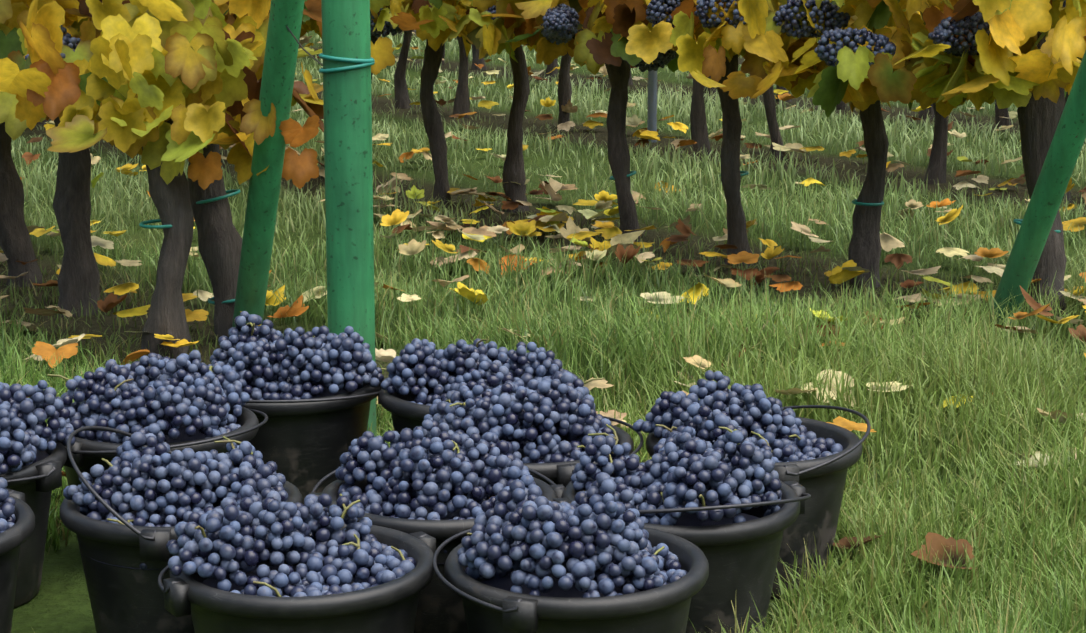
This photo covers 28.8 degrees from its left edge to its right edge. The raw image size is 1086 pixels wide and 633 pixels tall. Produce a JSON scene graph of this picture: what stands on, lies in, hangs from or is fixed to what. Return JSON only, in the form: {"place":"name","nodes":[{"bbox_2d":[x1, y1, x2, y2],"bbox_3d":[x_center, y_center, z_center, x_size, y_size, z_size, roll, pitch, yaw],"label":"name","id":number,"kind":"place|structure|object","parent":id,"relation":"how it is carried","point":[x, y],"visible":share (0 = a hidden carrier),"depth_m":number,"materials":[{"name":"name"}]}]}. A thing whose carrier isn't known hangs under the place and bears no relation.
{"place":"outdoors","nodes":[
{"label":"outdoors","id":0,"kind":"place"},
{"bbox_2d":[0,30,1085,632],"bbox_3d":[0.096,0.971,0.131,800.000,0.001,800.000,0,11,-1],"label":"ground","id":1,"kind":"structure","parent":0,"point":[60,602],"depth_m":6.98,"materials":[{"name":"plant"}]},
{"bbox_2d":[0,488,34,632],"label":"bucket","id":2,"kind":"object","parent":1,"relation":"on","point":[16,535],"visible":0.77,"depth_m":2.67,"materials":[{"name":"plastic"}]},
{"bbox_2d":[0,477,15,532],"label":"grapes","id":3,"kind":"object","parent":2,"relation":"in","point":[7,515],"visible":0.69,"depth_m":2.69,"materials":[{"name":"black food"}]},
{"bbox_2d":[0,438,66,607],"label":"bucket","id":4,"kind":"object","parent":1,"relation":"on","point":[37,483],"visible":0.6,"depth_m":2.98,"materials":[{"name":"plastic"}]},
{"bbox_2d":[0,380,75,474],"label":"grapes","id":5,"kind":"object","parent":4,"relation":"in","point":[26,431],"visible":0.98,"depth_m":3.00,"materials":[{"name":"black food"}]},
{"bbox_2d":[58,402,267,485],"bbox_3d":[-0.586,0.258,3.220,0.330,0.219,0.347,8,13,31],"label":"bucket","id":6,"kind":"object","parent":1,"relation":"on","point":[87,455],"visible":0.19,"depth_m":3.09,"materials":[{"name":"plastic"}]},
{"bbox_2d":[47,350,249,467],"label":"grapes","id":7,"kind":"object","parent":6,"relation":"in","point":[183,397],"visible":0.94,"depth_m":3.13,"materials":[{"name":"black food"}]},
{"bbox_2d":[60,426,302,632],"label":"bucket","id":8,"kind":"object","parent":1,"relation":"on","point":[123,599],"visible":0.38,"depth_m":2.69,"materials":[{"name":"plastic"}]},
{"bbox_2d":[63,423,287,569],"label":"grapes","id":9,"kind":"object","parent":8,"relation":"in","point":[154,483],"visible":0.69,"depth_m":2.72,"materials":[{"name":"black food"}]},
{"bbox_2d":[158,523,435,632],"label":"bucket","id":10,"kind":"object","parent":1,"relation":"on","point":[389,607],"visible":0.48,"depth_m":2.42,"materials":[{"name":"plastic"}]},
{"bbox_2d":[166,485,415,596],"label":"grapes","id":11,"kind":"object","parent":10,"relation":"in","point":[240,535],"visible":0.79,"depth_m":2.50,"materials":[{"name":"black food"}]},
{"bbox_2d":[227,378,386,504],"bbox_3d":[-0.422,0.207,3.483,0.348,0.219,0.330,-1,11,-2],"label":"bucket","id":12,"kind":"object","parent":1,"relation":"on","point":[303,444],"visible":0.31,"depth_m":3.37,"materials":[{"name":"plastic"}]},
{"bbox_2d":[210,311,383,399],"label":"grapes","id":13,"kind":"object","parent":12,"relation":"in","point":[260,360],"visible":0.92,"depth_m":3.38,"materials":[{"name":"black food"}]},
{"bbox_2d":[309,468,564,632],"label":"bucket","id":14,"kind":"object","parent":1,"relation":"on","point":[440,607],"visible":0.23,"depth_m":2.71,"materials":[{"name":"plastic"}]},
{"bbox_2d":[335,419,541,553],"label":"grapes","id":15,"kind":"object","parent":14,"relation":"in","point":[426,464],"visible":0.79,"depth_m":2.77,"materials":[{"name":"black food"}]},
{"bbox_2d":[379,369,579,441],"bbox_3d":[-0.102,0.213,3.430,0.329,0.228,0.342,-6,12,-30],"label":"bucket","id":16,"kind":"object","parent":1,"relation":"on","point":[404,411],"visible":0.06,"depth_m":3.32,"materials":[{"name":"plastic"}]},
{"bbox_2d":[381,338,567,432],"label":"grapes","id":17,"kind":"object","parent":16,"relation":"in","point":[445,374],"visible":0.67,"depth_m":3.37,"materials":[{"name":"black food"}]},
{"bbox_2d":[0,0,1085,359],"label":"vine","id":18,"kind":"object","parent":1,"relation":"on","point":[128,77],"depth_m":4.99,"materials":[{"name":"plant"}]},
{"bbox_2d":[25,0,1065,71],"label":"grape clusters","id":19,"kind":"object","parent":18,"relation":"on","point":[560,24],"visible":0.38,"depth_m":5.29,"materials":[{"name":"blue food"}]},
{"bbox_2d":[0,31,1085,568],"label":"fallen leaves","id":20,"kind":"object","parent":1,"relation":"on","point":[618,245],"visible":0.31,"depth_m":5.71,"materials":[{"name":"yellow plant"}]},
{"bbox_2d":[432,527,708,632],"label":"bucket","id":21,"kind":"object","parent":1,"relation":"on","point":[661,609],"visible":0.58,"depth_m":2.41,"materials":[{"name":"plastic"}]},
{"bbox_2d":[457,472,689,608],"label":"grapes","id":22,"kind":"object","parent":21,"relation":"in","point":[522,538],"visible":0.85,"depth_m":2.44,"materials":[{"name":"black food"}]},
{"bbox_2d":[515,416,643,487],"bbox_3d":[-0.020,0.279,3.123,0.330,0.216,0.342,-8,14,-37],"label":"bucket","id":23,"kind":"object","parent":1,"relation":"on","point":[558,473],"visible":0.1,"depth_m":2.96,"materials":[{"name":"plastic"}]},
{"bbox_2d":[424,371,614,462],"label":"grapes","id":24,"kind":"object","parent":23,"relation":"in","point":[527,410],"visible":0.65,"depth_m":3.04,"materials":[{"name":"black food"}]},
{"bbox_2d":[647,62,657,141],"bbox_3d":[0.460,-1.449,8.777,0.037,1.762,0.037,4,12,21],"label":"line post","id":25,"kind":"object","parent":1,"relation":"on","point":[652,105],"visible":0.27,"depth_m":8.87,"materials":[{"name":"metal"}]},
{"bbox_2d":[232,0,1085,436],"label":"trellis posts","id":26,"kind":"object","parent":1,"relation":"on","point":[346,56],"visible":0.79,"depth_m":3.82,"materials":[{"name":"green paint"}]},
{"bbox_2d":[553,462,810,632],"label":"bucket","id":27,"kind":"object","parent":1,"relation":"on","point":[742,558],"visible":0.44,"depth_m":2.71,"materials":[{"name":"plastic"}]},
{"bbox_2d":[571,424,781,525],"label":"grapes","id":28,"kind":"object","parent":27,"relation":"in","point":[736,465],"visible":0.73,"depth_m":2.73,"materials":[{"name":"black food"}]},
{"bbox_2d":[646,405,870,598],"bbox_3d":[0.315,0.268,3.116,0.327,0.240,0.342,1,11,4],"label":"bucket","id":29,"kind":"object","parent":1,"relation":"on","point":[822,480],"visible":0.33,"depth_m":3.02,"materials":[{"name":"plastic"}]},
{"bbox_2d":[633,370,842,462],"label":"grapes","id":30,"kind":"object","parent":29,"relation":"in","point":[754,412],"visible":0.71,"depth_m":3.06,"materials":[{"name":"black food"}]}
]}

